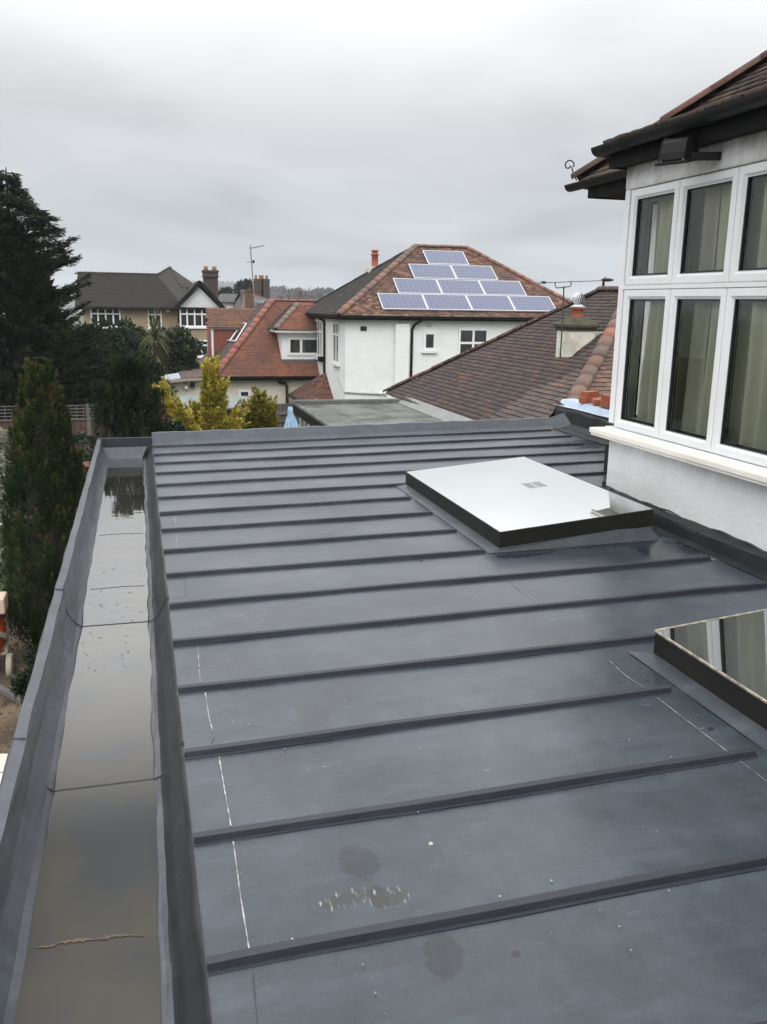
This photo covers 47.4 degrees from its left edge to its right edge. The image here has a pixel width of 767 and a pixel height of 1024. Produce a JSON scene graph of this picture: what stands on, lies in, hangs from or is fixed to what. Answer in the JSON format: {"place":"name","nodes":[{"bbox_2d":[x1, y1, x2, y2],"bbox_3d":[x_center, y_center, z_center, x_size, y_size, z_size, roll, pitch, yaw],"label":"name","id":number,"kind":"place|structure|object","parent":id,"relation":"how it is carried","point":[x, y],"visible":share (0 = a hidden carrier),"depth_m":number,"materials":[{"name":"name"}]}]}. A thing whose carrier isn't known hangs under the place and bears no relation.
{"place":"outdoors","nodes":[
{"label":"outdoors","id":0,"kind":"place"},
{"bbox_2d":[72,461,90,495],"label":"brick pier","id":1,"kind":"structure","parent":0,"point":[86,463],"depth_m":12.46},
{"bbox_2d":[0,307,184,754],"bbox_3d":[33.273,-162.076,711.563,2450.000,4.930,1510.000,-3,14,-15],"label":"ground","id":2,"kind":"structure","parent":0,"point":[9,720],"depth_m":10.50,"materials":[{"name":"soil"}]},
{"bbox_2d":[0,754,7,782],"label":"white board","id":3,"kind":"object","parent":2,"relation":"on","point":[3,757],"depth_m":8.64,"materials":[{"name":"white"}]},
{"bbox_2d":[0,591,14,676],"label":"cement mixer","id":4,"kind":"object","parent":2,"relation":"on","point":[10,657],"visible":0.98,"depth_m":10.66,"materials":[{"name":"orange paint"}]},
{"bbox_2d":[0,684,20,703],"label":"timber bar","id":5,"kind":"object","parent":2,"relation":"on","point":[4,691],"visible":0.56,"depth_m":9.96,"materials":[{"name":"grey wood"}]},
{"bbox_2d":[0,427,25,597],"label":"shrub","id":6,"kind":"object","parent":2,"relation":"on","point":[3,441],"visible":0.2,"depth_m":13.04,"materials":[{"name":"green plant"}]},
{"bbox_2d":[0,638,31,772],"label":"soil litter","id":7,"kind":"object","parent":2,"relation":"on","point":[16,644],"visible":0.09,"depth_m":10.84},
{"bbox_2d":[9,646,37,704],"bbox_3d":[-3.572,1.933,9.355,0.817,1.000,0.816,-3,14,-15],"label":"shrub","id":8,"kind":"object","parent":2,"relation":"on","point":[20,683],"visible":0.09,"depth_m":9.20,"materials":[{"name":"green plant"}]},
{"bbox_2d":[0,356,88,648],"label":"cypress tree","id":9,"kind":"object","parent":2,"relation":"on","point":[48,477],"visible":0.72,"depth_m":10.81,"materials":[{"name":"green plant"}]},
{"bbox_2d":[0,167,127,449],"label":"dark conifer","id":10,"kind":"object","parent":2,"relation":"on","point":[34,322],"visible":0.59,"depth_m":21.97,"materials":[{"name":"green plant"}]},
{"bbox_2d":[0,404,134,502],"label":"trellis fence","id":11,"kind":"object","parent":2,"relation":"on","point":[85,424],"visible":0.15,"depth_m":20.42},
{"bbox_2d":[72,431,91,461],"bbox_3d":[-4.485,0.161,13.207,0.675,2.825,0.596,-3,14,-15],"label":"shrub","id":12,"kind":"object","parent":2,"relation":"on","point":[80,436],"visible":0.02,"depth_m":12.85,"materials":[{"name":"green plant"}]},
{"bbox_2d":[67,316,134,399],"bbox_3d":[-9.046,-3.777,27.500,2.574,4.715,2.731,-3,14,-15],"label":"leafy tree","id":13,"kind":"object","parent":2,"relation":"on","point":[114,341],"visible":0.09,"depth_m":26.76,"materials":[{"name":"green plant"}]},
{"bbox_2d":[85,379,122,464],"bbox_3d":[-3.353,0.258,10.620,0.689,3.722,0.739,3,14,9],"label":"cypress tree","id":14,"kind":"object","parent":2,"relation":"on","point":[102,395],"visible":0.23,"depth_m":10.22,"materials":[{"name":"green plant"}]},
{"bbox_2d":[98,352,139,437],"bbox_3d":[-3.191,0.050,10.810,0.825,4.001,0.919,-3,14,-15],"label":"cypress tree","id":15,"kind":"object","parent":2,"relation":"on","point":[117,367],"visible":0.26,"depth_m":10.38,"materials":[{"name":"green plant"}]},
{"bbox_2d":[104,315,150,363],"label":"leafy tree","id":16,"kind":"object","parent":2,"relation":"on","point":[134,343],"visible":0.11,"depth_m":31.84,"materials":[{"name":"green plant"}]},
{"bbox_2d":[124,357,156,436],"bbox_3d":[-2.978,0.065,10.896,0.777,3.954,0.786,4,14,14],"label":"cypress tree","id":17,"kind":"object","parent":2,"relation":"on","point":[136,372],"visible":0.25,"depth_m":10.48,"materials":[{"name":"green plant"}]},
{"bbox_2d":[133,326,166,350],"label":"leafy tree","id":18,"kind":"object","parent":2,"relation":"on","point":[147,333],"visible":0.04,"depth_m":34.80,"materials":[{"name":"green plant"}]},
{"bbox_2d":[130,307,174,375],"bbox_3d":[-7.749,-4.449,29.872,1.932,4.958,1.998,-3,14,-15],"label":"spiky palm","id":19,"kind":"object","parent":2,"relation":"on","point":[154,339],"visible":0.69,"depth_m":29.45,"materials":[{"name":"green plant"}]},
{"bbox_2d":[128,349,177,403],"bbox_3d":[-7.938,-3.547,28.908,2.066,3.649,1.958,7,15,24],"label":"shrub","id":20,"kind":"object","parent":2,"relation":"on","point":[153,370],"visible":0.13,"depth_m":28.46,"materials":[{"name":"green plant"}]},
{"bbox_2d":[144,398,170,431],"bbox_3d":[-4.114,-0.699,16.300,0.642,3.272,0.653,12,17,38],"label":"shrub","id":21,"kind":"object","parent":2,"relation":"on","point":[165,414],"visible":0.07,"depth_m":15.93,"materials":[{"name":"green plant"}]},
{"bbox_2d":[145,386,170,436],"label":"cypress tree","id":22,"kind":"object","parent":2,"relation":"on","point":[161,426],"visible":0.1,"depth_m":10.68,"materials":[{"name":"green plant"}]},
{"bbox_2d":[149,325,203,374],"bbox_3d":[-8.068,-5.052,33.763,2.214,4.320,2.513,10,16,34],"label":"leafy tree","id":23,"kind":"object","parent":2,"relation":"on","point":[185,354],"visible":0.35,"depth_m":33.12,"materials":[{"name":"green plant"}]},
{"bbox_2d":[152,376,201,430],"bbox_3d":[-2.845,0.042,12.327,0.710,3.910,0.364,-3,14,-15],"label":"golden conifer","id":24,"kind":"object","parent":2,"relation":"on","point":[176,410],"visible":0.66,"depth_m":11.92,"materials":[{"name":"yellow plant"}]},
{"bbox_2d":[163,418,190,431],"bbox_3d":[-2.756,0.294,11.670,0.518,3.131,0.494,-3,14,-15],"label":"shrub","id":25,"kind":"object","parent":2,"relation":"on","point":[178,425],"visible":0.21,"depth_m":11.23,"materials":[{"name":"green plant"}]},
{"bbox_2d":[173,396,247,417],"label":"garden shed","id":26,"kind":"structure","parent":2,"relation":"on","point":[233,400],"depth_m":21.66,"materials":[{"name":"grey concrete"}]},
{"bbox_2d":[183,355,250,430],"bbox_3d":[-2.395,-0.183,12.724,0.985,4.178,0.395,-3,14,-15],"label":"golden conifer","id":27,"kind":"object","parent":2,"relation":"on","point":[212,397],"visible":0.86,"depth_m":12.32,"materials":[{"name":"yellow plant"}]},
{"bbox_2d":[218,286,234,294],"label":"leafy tree","id":28,"kind":"object","parent":2,"relation":"on","point":[226,290],"visible":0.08,"depth_m":95.50,"materials":[{"name":"green plant"}]},
{"bbox_2d":[218,294,237,307],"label":"house","id":29,"kind":"structure","parent":2,"relation":"on","point":[226,300],"depth_m":75.87,"materials":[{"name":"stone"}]},
{"bbox_2d":[162,298,319,427],"bbox_3d":[-4.623,-5.849,35.788,9.768,5.629,10.440,-3,14,-15],"label":"red roof bungalow","id":30,"kind":"object","parent":2,"relation":"on","point":[269,346],"visible":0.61,"depth_m":31.36,"materials":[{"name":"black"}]},
{"bbox_2d":[227,322,249,399],"bbox_3d":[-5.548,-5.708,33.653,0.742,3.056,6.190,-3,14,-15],"label":"window","id":31,"kind":"structure","parent":30,"relation":"in","point":[241,392],"depth_m":30.96,"materials":[{"name":"white"}]},
{"bbox_2d":[244,287,254,308],"bbox_3d":[-5.612,-8.101,36.675,0.400,2.568,0.460,-3,14,-15],"label":"brick chimney stack","id":32,"kind":"object","parent":30,"relation":"on","point":[249,301],"visible":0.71,"depth_m":36.31,"materials":[{"name":"brown brick"}]},
{"bbox_2d":[246,245,263,306],"bbox_3d":[-5.287,-9.751,36.153,0.739,2.500,0.400,-3,14,-15],"label":"tall tv mast","id":33,"kind":"object","parent":32,"relation":"on","point":[252,261],"visible":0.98,"depth_m":36.00,"materials":[{"name":"grey metal"}]},
{"bbox_2d":[232,277,252,293],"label":"leafy tree","id":34,"kind":"object","parent":2,"relation":"on","point":[241,284],"visible":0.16,"depth_m":100.37,"materials":[{"name":"green plant"}]},
{"bbox_2d":[233,275,269,308],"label":"chimney","id":35,"kind":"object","parent":2,"relation":"on","point":[261,288],"depth_m":73.20,"materials":[{"name":"grey"}]},
{"bbox_2d":[235,385,278,428],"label":"golden conifer","id":36,"kind":"object","parent":2,"relation":"on","point":[263,413],"visible":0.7,"depth_m":13.11,"materials":[{"name":"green plant"}]},
{"bbox_2d":[270,285,286,298],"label":"leafy tree","id":37,"kind":"object","parent":2,"relation":"on","point":[275,291],"visible":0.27,"depth_m":541.67,"materials":[{"name":"grey plant"}]},
{"bbox_2d":[273,403,299,427],"bbox_3d":[-2.981,-1.908,25.889,1.451,2.608,0.090,-3,14,-15],"label":"close board fence","id":38,"kind":"object","parent":2,"relation":"on","point":[282,412],"visible":0.1,"depth_m":25.67,"materials":[{"name":"grey wood"}]},
{"bbox_2d":[276,288,303,298],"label":"bare tree","id":39,"kind":"object","parent":2,"relation":"on","point":[289,294],"visible":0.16,"depth_m":107.08,"materials":[{"name":"grey plant"}]},
{"bbox_2d":[283,406,298,427],"bbox_3d":[-2.154,-0.989,20.496,0.473,2.986,0.451,0,13,-2],"label":"folded parasol","id":40,"kind":"object","parent":2,"relation":"on","point":[291,421],"visible":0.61,"depth_m":20.14,"materials":[{"name":"blue fabric"}]},
{"bbox_2d":[285,287,303,298],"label":"leafy tree","id":41,"kind":"object","parent":2,"relation":"on","point":[290,290],"visible":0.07,"depth_m":507.26,"materials":[{"name":"grey plant"}]},
{"bbox_2d":[276,287,321,298],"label":"bare tree","id":42,"kind":"object","parent":2,"relation":"on","point":[297,294],"visible":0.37,"depth_m":93.48,"materials":[{"name":"grey plant"}]},
{"bbox_2d":[290,289,315,298],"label":"leafy tree","id":43,"kind":"object","parent":2,"relation":"on","point":[303,295],"visible":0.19,"depth_m":409.59,"materials":[{"name":"grey plant"}]},
{"bbox_2d":[309,287,333,299],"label":"leafy tree","id":44,"kind":"object","parent":2,"relation":"on","point":[323,291],"visible":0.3,"depth_m":469.59,"materials":[{"name":"grey plant"}]},
{"bbox_2d":[293,396,471,426],"bbox_3d":[-0.188,-0.214,16.487,2.395,3.560,5.100,-3,14,-15],"label":"felt roof conservatory","id":45,"kind":"object","parent":2,"relation":"on","point":[328,412],"visible":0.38,"depth_m":16.40,"materials":[{"name":"white"}]},
{"bbox_2d":[299,417,307,426],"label":"window","id":46,"kind":"structure","parent":45,"relation":"in","point":[302,423],"depth_m":17.35,"materials":[{"name":"white"}]},
{"bbox_2d":[0,402,766,1023],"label":"flat roof extension","id":47,"kind":"object","parent":2,"relation":"on","point":[462,722],"visible":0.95,"depth_m":3.11,"materials":[{"name":"grey metal"}]},
{"bbox_2d":[13,458,160,1023],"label":"gutter water","id":48,"kind":"structure","parent":47,"relation":"on","point":[98,875],"depth_m":2.77,"materials":[{"name":"liquid"}]},
{"bbox_2d":[556,399,609,417],"bbox_3d":[2.755,-0.931,8.980,0.301,0.080,3.800,-3,14,-15],"label":"plastic sheet","id":49,"kind":"object","parent":47,"relation":"on","point":[591,408],"visible":0.2,"depth_m":10.13,"materials":[{"name":"plastic"}]},
{"bbox_2d":[579,397,597,402],"bbox_3d":[2.406,-1.319,10.281,0.215,0.065,0.102,-9,16,-34],"label":"loose brick","id":50,"kind":"object","parent":49,"relation":"on","point":[585,400],"visible":0.77,"depth_m":10.22,"materials":[{"name":"brick"}]},
{"bbox_2d":[581,390,598,397],"bbox_3d":[2.431,-1.389,10.292,0.215,0.065,0.103,-10,17,-38],"label":"loose brick","id":51,"kind":"object","parent":50,"relation":"on","point":[591,393],"visible":1,"depth_m":10.24,"materials":[{"name":"brick"}]},
{"bbox_2d":[592,398,600,405],"bbox_3d":[2.465,-1.269,10.075,0.102,0.065,0.215,2,13,6],"label":"loose brick","id":52,"kind":"object","parent":49,"relation":"on","point":[595,401],"visible":0.74,"depth_m":9.98,"materials":[{"name":"brick"}]},
{"bbox_2d":[599,400,609,407],"bbox_3d":[2.521,-1.211,9.837,0.100,0.065,0.213,-2,14,-11],"label":"loose brick","id":53,"kind":"object","parent":49,"relation":"on","point":[605,404],"visible":0.59,"depth_m":9.80,"materials":[{"name":"brick"}]},
{"bbox_2d":[601,394,610,401],"bbox_3d":[2.546,-1.282,9.848,0.100,0.065,0.213,-3,14,-15],"label":"loose brick","id":54,"kind":"object","parent":53,"relation":"on","point":[605,397],"visible":0.55,"depth_m":9.84,"materials":[{"name":"orange brick"}]},
{"bbox_2d":[287,244,571,417],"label":"white solar house","id":55,"kind":"structure","parent":2,"relation":"on","point":[368,347],"depth_m":27.86,"materials":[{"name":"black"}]},
{"bbox_2d":[315,319,322,356],"bbox_3d":[-2.287,-6.140,31.019,0.060,1.320,1.350,-3,14,-15],"label":"window","id":56,"kind":"structure","parent":55,"relation":"in","point":[319,323],"depth_m":30.79,"materials":[{"name":"white"}]},
{"bbox_2d":[332,321,339,363],"bbox_3d":[-1.524,-5.471,28.265,0.064,1.320,0.920,-3,14,-15],"label":"window","id":57,"kind":"structure","parent":55,"relation":"in","point":[336,325],"depth_m":28.20,"materials":[{"name":"white"}]},
{"bbox_2d":[423,331,436,350],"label":"window","id":58,"kind":"structure","parent":55,"relation":"in","point":[429,337],"depth_m":27.74,"materials":[{"name":"white"}]},
{"bbox_2d":[376,250,554,311],"bbox_3d":[2.456,-7.676,28.902,6.008,1.983,2.962,-3,14,-15],"label":"solar array","id":59,"kind":"object","parent":55,"relation":"on","point":[434,284],"visible":0.98,"depth_m":28.52,"materials":[{"name":"blue"}]},
{"bbox_2d":[458,328,488,353],"bbox_3d":[2.880,-5.297,28.174,1.020,1.220,0.064,-3,14,-15],"label":"window","id":60,"kind":"structure","parent":55,"relation":"in","point":[468,338],"depth_m":28.08,"materials":[{"name":"white"}]},
{"bbox_2d":[383,286,618,419],"bbox_3d":[4.213,-1.320,16.634,6.800,5.780,7.936,-3,14,-15],"label":"brown roof bungalow","id":61,"kind":"object","parent":2,"relation":"on","point":[523,370],"visible":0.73,"depth_m":15.25,"materials":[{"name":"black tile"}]},
{"bbox_2d":[535,279,602,358],"bbox_3d":[2.986,-3.138,14.270,1.199,1.274,0.241,-3,14,-15],"label":"tv aerial","id":62,"kind":"object","parent":61,"relation":"attached to","point":[545,282],"visible":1,"depth_m":14.18,"materials":[{"name":"grey metal"}]},
{"bbox_2d":[601,277,612,285],"bbox_3d":[9.316,-6.562,37.310,0.560,6.740,0.265,-3,14,-15],"label":"street lamp","id":63,"kind":"object","parent":2,"relation":"on","point":[605,279],"visible":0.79,"depth_m":36.49,"materials":[{"name":"metal"}]},
{"bbox_2d":[18,288,218,306],"bbox_3d":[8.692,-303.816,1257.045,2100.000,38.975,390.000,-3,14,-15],"label":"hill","id":64,"kind":"structure","parent":0,"point":[70,304],"depth_m":1044.03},
{"bbox_2d":[56,280,311,295],"bbox_3d":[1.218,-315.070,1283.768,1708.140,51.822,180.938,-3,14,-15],"label":"distant woodland","id":65,"kind":"object","parent":64,"relation":"on","point":[224,284],"depth_m":1255.17,"materials":[{"name":"grey plant"}]},
{"bbox_2d":[72,266,225,360],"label":"tan gabled house","id":66,"kind":"structure","parent":0,"point":[176,298],"depth_m":43.91,"materials":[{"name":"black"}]},
{"bbox_2d":[90,307,120,326],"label":"window","id":67,"kind":"structure","parent":66,"relation":"in","point":[115,315],"depth_m":43.20,"materials":[{"name":"white plastic"}]},
{"bbox_2d":[147,310,161,327],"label":"window","id":68,"kind":"structure","parent":66,"relation":"in","point":[159,315],"depth_m":43.84,"materials":[{"name":"white"}]},
{"bbox_2d":[179,308,207,326],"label":"window","id":69,"kind":"structure","parent":66,"relation":"in","point":[188,317],"depth_m":43.17,"materials":[{"name":"white plastic"}]},
{"bbox_2d":[196,340,207,356],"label":"window","id":70,"kind":"structure","parent":66,"relation":"in","point":[204,342],"depth_m":43.64,"materials":[{"name":"white"}]},
{"bbox_2d":[0,0,766,299],"label":"sky","id":71,"kind":"structure","parent":0,"point":[186,136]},
{"bbox_2d":[564,50,766,550],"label":"white bay house","id":72,"kind":"structure","parent":0,"point":[714,479],"depth_m":5.62,"materials":[{"name":"paint"}]},
{"bbox_2d":[626,301,650,419],"bbox_3d":[2.197,-1.147,6.556,0.795,0.983,0.054,-3,14,-15],"label":"window","id":73,"kind":"structure","parent":72,"relation":"in","point":[639,305],"depth_m":6.47,"materials":[{"name":"grey glass"}]},
{"bbox_2d":[614,289,670,437],"bbox_3d":[1.816,-1.047,6.108,0.054,0.983,0.578,-3,14,-15],"label":"window","id":74,"kind":"structure","parent":72,"relation":"in","point":[621,421],"depth_m":6.24,"materials":[{"name":"white plastic"}]},
{"bbox_2d":[638,199,657,273],"bbox_3d":[2.210,-1.967,6.360,0.795,0.641,0.054,-3,14,-15],"label":"curtain","id":75,"kind":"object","parent":72,"relation":"in","point":[647,215],"depth_m":6.27,"materials":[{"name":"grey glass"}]},
{"bbox_2d":[625,180,680,285],"bbox_3d":[1.829,-1.867,5.913,0.054,0.641,0.578,-3,14,-15],"label":"window","id":76,"kind":"structure","parent":72,"relation":"in","point":[632,277],"depth_m":6.00,"materials":[{"name":"white plastic"}]},
{"bbox_2d":[637,187,720,433],"bbox_3d":[1.981,-1.293,5.983,0.110,1.760,0.691,-3,14,-15],"label":"curtain","id":77,"kind":"object","parent":72,"relation":"hanging from","point":[696,314],"visible":0.42,"depth_m":5.85,"materials":[{"name":"fabric"}]},
{"bbox_2d":[655,134,720,165],"bbox_3d":[1.816,-2.149,5.198,0.203,0.165,0.324,-10,17,-39],"label":"floodlight","id":78,"kind":"object","parent":72,"relation":"attached to","point":[679,150],"visible":1,"depth_m":5.17,"materials":[{"name":"black metal"}]},
{"bbox_2d":[658,288,727,451],"bbox_3d":[1.970,-0.914,5.562,0.054,0.983,0.578,-3,14,-15],"label":"window","id":79,"kind":"structure","parent":72,"relation":"in","point":[677,298],"depth_m":5.69,"materials":[{"name":"white plastic"}]},
{"bbox_2d":[672,167,739,283],"bbox_3d":[1.983,-1.734,5.366,0.054,0.641,0.578,-3,14,-15],"label":"window","id":80,"kind":"structure","parent":72,"relation":"in","point":[688,186],"depth_m":5.44,"materials":[{"name":"white plastic"}]},
{"bbox_2d":[703,196,720,380],"bbox_3d":[2.283,-1.385,6.389,0.660,1.760,0.044,-3,14,-15],"label":"curtain","id":81,"kind":"object","parent":72,"relation":"hanging from","point":[714,269],"visible":0.01,"depth_m":6.34,"materials":[{"name":"fabric"}]},
{"bbox_2d":[696,178,766,450],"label":"curtain","id":82,"kind":"object","parent":72,"relation":"hanging from","point":[747,426],"visible":0.32,"depth_m":5.21,"materials":[{"name":"fabric"}]},
{"bbox_2d":[711,287,766,466],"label":"window","id":83,"kind":"structure","parent":72,"relation":"in","point":[735,296],"depth_m":5.20,"materials":[{"name":"white plastic"}]},
{"bbox_2d":[728,161,766,282],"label":"window","id":84,"kind":"structure","parent":72,"relation":"in","point":[738,272],"depth_m":5.02,"materials":[{"name":"white plastic"}]}
]}

